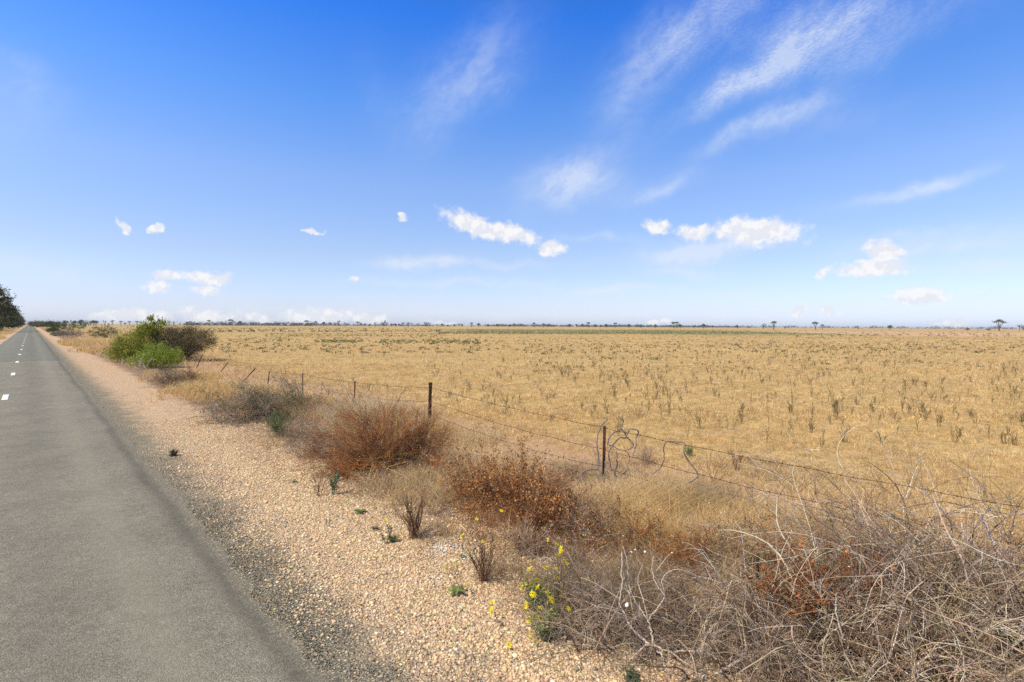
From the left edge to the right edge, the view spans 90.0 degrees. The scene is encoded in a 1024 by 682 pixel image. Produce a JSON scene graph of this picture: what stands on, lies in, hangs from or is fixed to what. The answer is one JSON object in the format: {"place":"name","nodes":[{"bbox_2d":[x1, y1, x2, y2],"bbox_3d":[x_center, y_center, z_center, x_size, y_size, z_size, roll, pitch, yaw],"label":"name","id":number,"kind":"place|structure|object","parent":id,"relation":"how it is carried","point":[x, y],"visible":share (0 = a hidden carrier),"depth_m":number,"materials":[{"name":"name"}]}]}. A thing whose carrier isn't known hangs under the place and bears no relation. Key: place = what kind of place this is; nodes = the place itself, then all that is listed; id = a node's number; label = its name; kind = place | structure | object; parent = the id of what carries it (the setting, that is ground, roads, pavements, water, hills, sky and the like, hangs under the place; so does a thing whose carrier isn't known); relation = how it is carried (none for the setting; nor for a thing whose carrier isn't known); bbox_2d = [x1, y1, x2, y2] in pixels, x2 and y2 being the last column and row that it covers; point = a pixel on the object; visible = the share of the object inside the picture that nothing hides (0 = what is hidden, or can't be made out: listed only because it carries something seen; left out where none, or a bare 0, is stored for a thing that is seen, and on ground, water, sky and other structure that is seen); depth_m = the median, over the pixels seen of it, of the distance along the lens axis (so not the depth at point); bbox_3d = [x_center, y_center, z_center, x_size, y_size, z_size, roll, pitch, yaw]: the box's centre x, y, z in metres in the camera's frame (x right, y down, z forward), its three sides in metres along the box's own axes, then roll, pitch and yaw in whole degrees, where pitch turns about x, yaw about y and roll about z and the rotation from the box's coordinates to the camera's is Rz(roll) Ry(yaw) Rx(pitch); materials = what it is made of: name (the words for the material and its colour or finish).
{"place":"outdoors","nodes":[
{"label":"outdoors","id":0,"kind":"place"},
{"bbox_2d":[0,325,349,681],"bbox_3d":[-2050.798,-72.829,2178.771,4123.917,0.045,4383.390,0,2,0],"label":"road","id":1,"kind":"structure","parent":0,"point":[114,565],"depth_m":5.41,"materials":[{"name":"grey asphalt"}]},
{"bbox_2d":[0,324,1023,681],"bbox_3d":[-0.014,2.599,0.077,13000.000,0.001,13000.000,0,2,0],"label":"ground","id":2,"kind":"structure","parent":0,"point":[120,392],"depth_m":13.49,"materials":[{"name":"soil"}]},
{"bbox_2d":[0,300,10,327],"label":"pine tree","id":3,"kind":"object","parent":2,"relation":"on","point":[1,306],"visible":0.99,"depth_m":144.93,"materials":[{"name":"green plant"}]},
{"bbox_2d":[0,285,23,328],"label":"pine tree","id":4,"kind":"object","parent":2,"relation":"on","point":[3,298],"visible":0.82,"depth_m":167.34,"materials":[{"name":"green plant"}]},
{"bbox_2d":[0,298,24,327],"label":"pine tree","id":5,"kind":"object","parent":2,"relation":"on","point":[13,315],"visible":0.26,"depth_m":214.27,"materials":[{"name":"green plant"}]},
{"bbox_2d":[28,320,51,326],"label":"dark shrub","id":6,"kind":"object","parent":2,"relation":"on","point":[38,324],"visible":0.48,"depth_m":327.41,"materials":[{"name":"green plant"}]},
{"bbox_2d":[44,326,61,331],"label":"grey shrub","id":7,"kind":"object","parent":2,"relation":"on","point":[52,328],"visible":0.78,"depth_m":149.61,"materials":[{"name":"green plant"}]},
{"bbox_2d":[41,319,66,327],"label":"dark shrub","id":8,"kind":"object","parent":2,"relation":"on","point":[47,324],"visible":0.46,"depth_m":297.80,"materials":[{"name":"green plant"}]},
{"bbox_2d":[50,330,65,335],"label":"grey shrub","id":9,"kind":"object","parent":2,"relation":"on","point":[53,333],"visible":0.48,"depth_m":104.36,"materials":[{"name":"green plant"}]},
{"bbox_2d":[49,321,87,329],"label":"dark shrub","id":10,"kind":"object","parent":2,"relation":"on","point":[65,327],"visible":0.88,"depth_m":194.39,"materials":[{"name":"green plant"}]},
{"bbox_2d":[56,329,84,336],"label":"grey shrub","id":11,"kind":"object","parent":2,"relation":"on","point":[68,333],"visible":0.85,"depth_m":95.75,"materials":[{"name":"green plant"}]},
{"bbox_2d":[87,324,117,337],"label":"dark shrub","id":12,"kind":"object","parent":2,"relation":"on","point":[103,332],"visible":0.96,"depth_m":92.69,"materials":[{"name":"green plant"}]},
{"bbox_2d":[93,326,164,361],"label":"green bush","id":13,"kind":"object","parent":2,"relation":"on","point":[125,348],"visible":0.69,"depth_m":34.49,"materials":[{"name":"green plant"}]},
{"bbox_2d":[129,357,155,368],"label":"dead bush","id":14,"kind":"object","parent":2,"relation":"on","point":[141,365],"visible":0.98,"depth_m":29.16,"materials":[{"name":"grey plant"}]},
{"bbox_2d":[121,314,173,350],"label":"green bush","id":15,"kind":"object","parent":2,"relation":"on","point":[144,326],"visible":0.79,"depth_m":35.30,"materials":[{"name":"green plant"}]},
{"bbox_2d":[121,339,189,368],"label":"green bush","id":16,"kind":"object","parent":2,"relation":"on","point":[168,356],"visible":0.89,"depth_m":30.20,"materials":[{"name":"green plant"}]},
{"bbox_2d":[136,360,196,387],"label":"dead bush","id":17,"kind":"object","parent":2,"relation":"on","point":[174,377],"visible":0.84,"depth_m":21.13,"materials":[{"name":"brown plant"}]},
{"bbox_2d":[156,364,176,375],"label":"weed","id":18,"kind":"object","parent":2,"relation":"on","point":[161,368],"visible":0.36,"depth_m":25.99,"materials":[{"name":"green plant"}]},
{"bbox_2d":[169,449,179,455],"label":"dark tuft","id":19,"kind":"object","parent":2,"relation":"on","point":[173,452],"visible":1,"depth_m":10.06,"materials":[{"name":"green plant"}]},
{"bbox_2d":[146,321,220,360],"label":"brown bush","id":20,"kind":"object","parent":2,"relation":"on","point":[184,338],"visible":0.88,"depth_m":35.67,"materials":[{"name":"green plant"}]},
{"bbox_2d":[164,363,206,381],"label":"dead bush","id":21,"kind":"object","parent":2,"relation":"on","point":[190,375],"visible":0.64,"depth_m":22.68,"materials":[{"name":"brown plant"}]},
{"bbox_2d":[209,398,240,422],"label":"dead bush","id":22,"kind":"object","parent":2,"relation":"on","point":[222,415],"visible":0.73,"depth_m":13.61,"materials":[{"name":"plant"}]},
{"bbox_2d":[190,374,294,427],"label":"saltbush","id":23,"kind":"object","parent":2,"relation":"on","point":[256,408],"visible":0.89,"depth_m":13.80,"materials":[{"name":"grey plant"}]},
{"bbox_2d":[258,405,302,436],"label":"saltbush","id":24,"kind":"object","parent":2,"relation":"on","point":[275,426],"visible":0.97,"depth_m":11.78,"materials":[{"name":"green plant"}]},
{"bbox_2d":[241,364,324,417],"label":"saltbush","id":25,"kind":"object","parent":2,"relation":"on","point":[291,388],"visible":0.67,"depth_m":14.82,"materials":[{"name":"grey plant"}]},
{"bbox_2d":[278,413,325,443],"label":"dry weed","id":26,"kind":"object","parent":2,"relation":"on","point":[301,429],"visible":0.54,"depth_m":11.35,"materials":[{"name":"brown plant"}]},
{"bbox_2d":[270,403,347,462],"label":"dry shrub","id":27,"kind":"object","parent":2,"relation":"on","point":[307,440],"visible":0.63,"depth_m":9.98,"materials":[{"name":"plant"}]},
{"bbox_2d":[312,473,327,495],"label":"stalky weed","id":28,"kind":"object","parent":2,"relation":"on","point":[318,486],"visible":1,"depth_m":7.76,"materials":[{"name":"brown plant"}]},
{"bbox_2d":[286,373,356,419],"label":"dead bush","id":29,"kind":"object","parent":2,"relation":"on","point":[327,395],"visible":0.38,"depth_m":14.79,"materials":[{"name":"brown plant"}]},
{"bbox_2d":[326,468,340,494],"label":"thistle","id":30,"kind":"object","parent":2,"relation":"on","point":[332,485],"visible":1,"depth_m":7.84,"materials":[{"name":"green plant"}]},
{"bbox_2d":[317,456,357,480],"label":"dry weed","id":31,"kind":"object","parent":2,"relation":"on","point":[342,470],"visible":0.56,"depth_m":8.69,"materials":[{"name":"brown plant"}]},
{"bbox_2d":[334,434,375,470],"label":"dry weed","id":32,"kind":"object","parent":2,"relation":"on","point":[353,458],"visible":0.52,"depth_m":9.05,"materials":[{"name":"brown plant"}]},
{"bbox_2d":[272,381,471,492],"bbox_3d":[-2.484,1.502,9.313,3.292,1.652,3.296,-1,2,-41],"label":"dry shrub","id":33,"kind":"object","parent":2,"relation":"on","point":[369,446],"visible":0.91,"depth_m":9.03,"materials":[{"name":"brown plant"}]},
{"bbox_2d":[379,519,391,543],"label":"stalky weed","id":34,"kind":"object","parent":2,"relation":"on","point":[389,538],"visible":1,"depth_m":6.09,"materials":[{"name":"green plant"}]},
{"bbox_2d":[386,534,399,541],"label":"green tuft","id":35,"kind":"object","parent":2,"relation":"on","point":[393,537],"visible":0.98,"depth_m":6.14,"materials":[{"name":"green plant"}]},
{"bbox_2d":[374,391,416,424],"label":"dry weed","id":36,"kind":"object","parent":2,"relation":"on","point":[396,411],"visible":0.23,"depth_m":12.17,"materials":[{"name":"brown plant"}]},
{"bbox_2d":[392,487,429,538],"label":"stalky weed","id":37,"kind":"object","parent":2,"relation":"on","point":[412,527],"visible":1,"depth_m":6.24,"materials":[{"name":"brown plant"}]},
{"bbox_2d":[370,392,463,472],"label":"dry shrub","id":38,"kind":"object","parent":2,"relation":"on","point":[424,431],"visible":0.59,"depth_m":9.51,"materials":[{"name":"brown plant"}]},
{"bbox_2d":[145,446,715,681],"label":"seal chippings","id":39,"kind":"object","parent":2,"relation":"on","point":[270,574],"visible":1,"depth_m":4.98,"materials":[{"name":"gravel"}]},
{"bbox_2d":[404,434,464,471],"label":"dry weed","id":40,"kind":"object","parent":2,"relation":"on","point":[423,458],"visible":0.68,"depth_m":8.89,"materials":[{"name":"brown plant"}]},
{"bbox_2d":[415,486,474,519],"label":"dead bush","id":41,"kind":"object","parent":2,"relation":"on","point":[447,508],"visible":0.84,"depth_m":7.08,"materials":[{"name":"plant"}]},
{"bbox_2d":[447,585,465,594],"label":"rosette weed","id":42,"kind":"object","parent":2,"relation":"on","point":[454,588],"visible":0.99,"depth_m":4.97,"materials":[{"name":"green plant"}]},
{"bbox_2d":[445,563,468,593],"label":"wildflower","id":43,"kind":"object","parent":2,"relation":"on","point":[454,566],"visible":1,"depth_m":4.95,"materials":[{"name":"yellow plant"}]},
{"bbox_2d":[429,449,493,492],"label":"dry weed","id":44,"kind":"object","parent":2,"relation":"on","point":[456,474],"visible":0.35,"depth_m":8.05,"materials":[{"name":"brown plant"}]},
{"bbox_2d":[424,423,523,519],"bbox_3d":[-0.466,1.832,7.338,1.606,1.143,1.679,0,2,0],"label":"dry grass clump","id":45,"kind":"object","parent":2,"relation":"on","point":[480,482],"visible":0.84,"depth_m":7.22,"materials":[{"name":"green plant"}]},
{"bbox_2d":[461,509,504,583],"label":"stalky weed","id":46,"kind":"object","parent":2,"relation":"on","point":[481,569],"visible":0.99,"depth_m":5.20,"materials":[{"name":"brown plant"}]},
{"bbox_2d":[489,599,497,621],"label":"wildflower","id":47,"kind":"object","parent":2,"relation":"on","point":[491,609],"visible":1,"depth_m":4.47,"materials":[{"name":"yellow plant"}]},
{"bbox_2d":[465,455,554,502],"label":"dry weed","id":48,"kind":"object","parent":2,"relation":"on","point":[505,479],"visible":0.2,"depth_m":7.64,"materials":[{"name":"brown plant"}]},
{"bbox_2d":[0,326,1023,680],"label":"dry grass","id":49,"kind":"structure","parent":2,"relation":"on","point":[690,500],"depth_m":7.56,"materials":[{"name":"beige plant"}]},
{"bbox_2d":[652,441,707,493],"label":"arched vine","id":50,"kind":"object","parent":49,"relation":"on","point":[686,458],"visible":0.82,"depth_m":7.76,"materials":[{"name":"grey plant"}]},
{"bbox_2d":[456,430,582,527],"bbox_3d":[0.110,1.802,6.926,1.616,1.236,1.607,1,2,14],"label":"dry grass clump","id":51,"kind":"object","parent":2,"relation":"on","point":[513,484],"visible":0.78,"depth_m":6.79,"materials":[{"name":"brown plant"}]},
{"bbox_2d":[488,508,554,564],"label":"dry weed","id":52,"kind":"object","parent":2,"relation":"on","point":[532,544],"visible":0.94,"depth_m":5.79,"materials":[{"name":"brown plant"}]},
{"bbox_2d":[519,565,564,612],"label":"wildflower","id":53,"kind":"object","parent":2,"relation":"on","point":[530,591],"visible":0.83,"depth_m":4.68,"materials":[{"name":"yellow plant"}]},
{"bbox_2d":[519,594,570,643],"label":"wildflower","id":54,"kind":"object","parent":2,"relation":"on","point":[544,630],"visible":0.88,"depth_m":4.24,"materials":[{"name":"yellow plant"}]},
{"bbox_2d":[69,330,1023,556],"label":"stubble","id":55,"kind":"object","parent":2,"relation":"on","point":[732,415],"visible":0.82,"depth_m":18.48,"materials":[{"name":"beige plant"}]},
{"bbox_2d":[499,457,599,539],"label":"dry grass clump","id":56,"kind":"object","parent":2,"relation":"on","point":[536,518],"visible":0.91,"depth_m":6.25,"materials":[{"name":"brown plant"}]},
{"bbox_2d":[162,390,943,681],"bbox_3d":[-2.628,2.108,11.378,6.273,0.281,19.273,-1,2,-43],"label":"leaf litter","id":57,"kind":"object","parent":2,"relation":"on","point":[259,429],"visible":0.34,"depth_m":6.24,"materials":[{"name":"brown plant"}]},
{"bbox_2d":[512,463,602,518],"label":"dry weed","id":58,"kind":"object","parent":2,"relation":"on","point":[562,489],"visible":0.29,"depth_m":6.89,"materials":[{"name":"brown plant"}]},
{"bbox_2d":[547,538,587,601],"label":"wildflower","id":59,"kind":"object","parent":2,"relation":"on","point":[560,551],"visible":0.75,"depth_m":4.79,"materials":[{"name":"yellow plant"}]},
{"bbox_2d":[119,327,1023,389],"bbox_3d":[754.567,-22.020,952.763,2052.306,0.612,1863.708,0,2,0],"label":"distant weeds","id":60,"kind":"object","parent":2,"relation":"on","point":[335,340],"visible":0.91,"depth_m":62.38,"materials":[{"name":"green plant"}]},
{"bbox_2d":[539,521,606,581],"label":"dry weed","id":61,"kind":"object","parent":2,"relation":"on","point":[574,552],"visible":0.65,"depth_m":5.38,"materials":[{"name":"brown plant"}]},
{"bbox_2d":[567,465,578,478],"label":"dry stalks","id":62,"kind":"object","parent":2,"relation":"on","point":[573,472],"visible":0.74,"depth_m":8.63,"materials":[{"name":"beige plant"}]},
{"bbox_2d":[543,473,643,558],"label":"dry weed","id":63,"kind":"object","parent":2,"relation":"on","point":[582,521],"visible":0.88,"depth_m":6.00,"materials":[{"name":"brown plant"}]},
{"bbox_2d":[493,518,704,679],"bbox_3d":[0.807,2.042,4.637,2.036,0.844,2.093,0,2,0],"label":"bramble","id":64,"kind":"object","parent":2,"relation":"on","point":[577,586],"visible":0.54,"depth_m":4.64,"materials":[{"name":"plant"}]},
{"bbox_2d":[183,322,1022,328],"bbox_3d":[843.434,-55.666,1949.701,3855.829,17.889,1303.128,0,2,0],"label":"distant scrub","id":65,"kind":"object","parent":2,"relation":"on","point":[586,325],"visible":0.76,"depth_m":1814.34,"materials":[{"name":"green plant"}]},
{"bbox_2d":[572,477,643,538],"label":"dry grass clump","id":66,"kind":"object","parent":2,"relation":"on","point":[608,507],"visible":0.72,"depth_m":6.28,"materials":[{"name":"brown plant"}]},
{"bbox_2d":[196,355,1021,571],"bbox_3d":[-6.331,1.472,17.164,0.510,1.304,34.245,-1,2,-43],"label":"wire fence","id":67,"kind":"object","parent":2,"relation":"on","point":[430,387],"visible":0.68,"depth_m":8.52,"materials":[{"name":"metal"}]},
{"bbox_2d":[577,414,638,489],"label":"twisted vine","id":68,"kind":"object","parent":67,"relation":"attached to","point":[616,440],"visible":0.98,"depth_m":8.27,"materials":[{"name":"grey plant"}]},
{"bbox_2d":[622,666,641,681],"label":"green tuft","id":69,"kind":"object","parent":2,"relation":"on","point":[631,676],"visible":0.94,"depth_m":3.77,"materials":[{"name":"green plant"}]},
{"bbox_2d":[594,496,690,565],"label":"dry weed","id":70,"kind":"object","parent":2,"relation":"on","point":[651,526],"visible":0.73,"depth_m":5.74,"materials":[{"name":"brown plant"}]},
{"bbox_2d":[627,440,660,466],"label":"dead bush","id":71,"kind":"object","parent":2,"relation":"on","point":[644,453],"visible":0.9,"depth_m":9.64,"materials":[{"name":"beige plant"}]},
{"bbox_2d":[491,524,814,681],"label":"bramble","id":72,"kind":"object","parent":2,"relation":"on","point":[607,622],"visible":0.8,"depth_m":4.24,"materials":[{"name":"brown plant"}]},
{"bbox_2d":[646,509,727,590],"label":"dry grass clump","id":73,"kind":"object","parent":2,"relation":"on","point":[686,552],"visible":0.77,"depth_m":5.37,"materials":[{"name":"brown plant"}]},
{"bbox_2d":[682,444,696,454],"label":"green tuft","id":74,"kind":"object","parent":2,"relation":"on","point":[689,451],"visible":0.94,"depth_m":10.29,"materials":[{"name":"green plant"}]},
{"bbox_2d":[580,547,808,676],"bbox_3d":[1.467,2.146,4.116,1.746,0.689,0.712,0,2,0],"label":"fallen branch","id":75,"kind":"object","parent":2,"relation":"on","point":[731,665],"visible":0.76,"depth_m":4.09,"materials":[{"name":"grey wood"}]},
{"bbox_2d":[691,416,708,428],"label":"paddock weed","id":76,"kind":"object","parent":2,"relation":"on","point":[699,421],"visible":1,"depth_m":13.05,"materials":[{"name":"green plant"}]},
{"bbox_2d":[695,454,734,484],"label":"dry stalks","id":77,"kind":"object","parent":2,"relation":"on","point":[715,466],"visible":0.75,"depth_m":8.40,"materials":[{"name":"beige plant"}]},
{"bbox_2d":[652,512,781,578],"bbox_3d":[2.240,2.128,5.419,1.160,0.672,1.043,2,2,42],"label":"dry weed","id":78,"kind":"object","parent":2,"relation":"on","point":[702,546],"visible":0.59,"depth_m":5.36,"materials":[{"name":"brown plant"}]},
{"bbox_2d":[575,531,862,681],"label":"bramble","id":79,"kind":"object","parent":2,"relation":"on","point":[733,657],"visible":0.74,"depth_m":3.91,"materials":[{"name":"plant"}]},
{"bbox_2d":[727,446,744,470],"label":"dry stalks","id":80,"kind":"object","parent":2,"relation":"on","point":[735,458],"visible":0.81,"depth_m":9.28,"materials":[{"name":"brown plant"}]},
{"bbox_2d":[705,506,779,548],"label":"dry grass clump","id":81,"kind":"object","parent":2,"relation":"on","point":[743,525],"visible":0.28,"depth_m":5.80,"materials":[{"name":"brown plant"}]},
{"bbox_2d":[740,477,771,503],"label":"dry stalks","id":82,"kind":"object","parent":2,"relation":"on","point":[752,492],"visible":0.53,"depth_m":7.52,"materials":[{"name":"brown plant"}]},
{"bbox_2d":[756,553,759,598],"bbox_3d":[2.316,2.235,4.820,0.040,0.471,0.035,0,2,0],"label":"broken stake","id":83,"kind":"object","parent":2,"relation":"on","point":[757,566],"visible":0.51,"depth_m":4.81,"materials":[{"name":"brown wood"}]},
{"bbox_2d":[723,501,806,579],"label":"dry weed","id":84,"kind":"object","parent":2,"relation":"on","point":[763,526],"visible":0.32,"depth_m":5.31,"materials":[{"name":"brown plant"}]},
{"bbox_2d":[716,517,870,631],"bbox_3d":[2.563,2.048,4.476,1.542,0.865,1.119,-1,2,-36],"label":"dry grass clump","id":85,"kind":"object","parent":2,"relation":"on","point":[808,605],"visible":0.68,"depth_m":4.33,"materials":[{"name":"brown plant"}]},
{"bbox_2d":[806,419,814,431],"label":"paddock weed","id":86,"kind":"object","parent":2,"relation":"on","point":[811,427],"visible":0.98,"depth_m":12.62,"materials":[{"name":"brown plant"}]},
{"bbox_2d":[623,469,1022,681],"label":"bramble","id":87,"kind":"object","parent":2,"relation":"on","point":[757,618],"visible":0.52,"depth_m":4.12,"materials":[{"name":"brown plant"}]},
{"bbox_2d":[730,481,938,610],"bbox_3d":[3.340,1.949,5.762,2.172,0.991,2.435,0,2,-23],"label":"bramble","id":88,"kind":"object","parent":2,"relation":"on","point":[773,510],"visible":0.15,"depth_m":5.86,"materials":[{"name":"plant"}]},
{"bbox_2d":[833,490,866,519],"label":"dry stalks","id":89,"kind":"object","parent":2,"relation":"on","point":[852,501],"visible":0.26,"depth_m":6.80,"materials":[{"name":"brown plant"}]},
{"bbox_2d":[682,420,1023,681],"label":"bramble","id":90,"kind":"object","parent":2,"relation":"on","point":[865,553],"visible":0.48,"depth_m":4.62,"materials":[{"name":"plant"}]},
{"bbox_2d":[695,412,1023,681],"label":"bramble","id":91,"kind":"object","parent":2,"relation":"on","point":[980,578],"visible":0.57,"depth_m":4.43,"materials":[{"name":"brown plant"}]},
{"bbox_2d":[701,536,1023,681],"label":"bramble","id":92,"kind":"object","parent":2,"relation":"on","point":[920,660],"visible":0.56,"depth_m":3.81,"materials":[{"name":"plant"}]},
{"bbox_2d":[832,554,897,618],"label":"dry grass clump","id":93,"kind":"object","parent":2,"relation":"on","point":[871,583],"visible":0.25,"depth_m":4.44,"materials":[{"name":"brown plant"}]},
{"bbox_2d":[869,427,888,443],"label":"paddock weed","id":94,"kind":"object","parent":2,"relation":"on","point":[879,436],"visible":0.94,"depth_m":11.31,"materials":[{"name":"brown plant"}]},
{"bbox_2d":[788,457,1023,680],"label":"bare branch","id":95,"kind":"object","parent":2,"relation":"on","point":[1006,653],"visible":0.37,"depth_m":4.77,"materials":[{"name":"grey wood"}]},
{"bbox_2d":[930,413,942,426],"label":"paddock weed","id":96,"kind":"object","parent":2,"relation":"on","point":[939,419],"visible":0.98,"depth_m":13.44,"materials":[{"name":"brown plant"}]},
{"bbox_2d":[994,319,1007,330],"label":"umbrella tree","id":97,"kind":"object","parent":2,"relation":"on","point":[997,321],"visible":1,"depth_m":519.27,"materials":[{"name":"green plant"}]},
{"bbox_2d":[992,425,1010,443],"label":"paddock weed","id":98,"kind":"object","parent":2,"relation":"on","point":[1001,435],"visible":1,"depth_m":11.54,"materials":[{"name":"brown plant"}]},
{"bbox_2d":[1011,430,1017,445],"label":"paddock weed","id":99,"kind":"object","parent":2,"relation":"on","point":[1015,438],"visible":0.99,"depth_m":11.34,"materials":[{"name":"brown plant"}]},
{"bbox_2d":[0,0,1023,328],"label":"sky","id":100,"kind":"structure","parent":0,"point":[798,163],"materials":[{"name":"blue"}]},
{"bbox_2d":[130,414,930,681],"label":"gravel","id":101,"kind":"structure","parent":0,"point":[185,431],"depth_m":5.79,"materials":[{"name":"beige gravel"}]}
]}

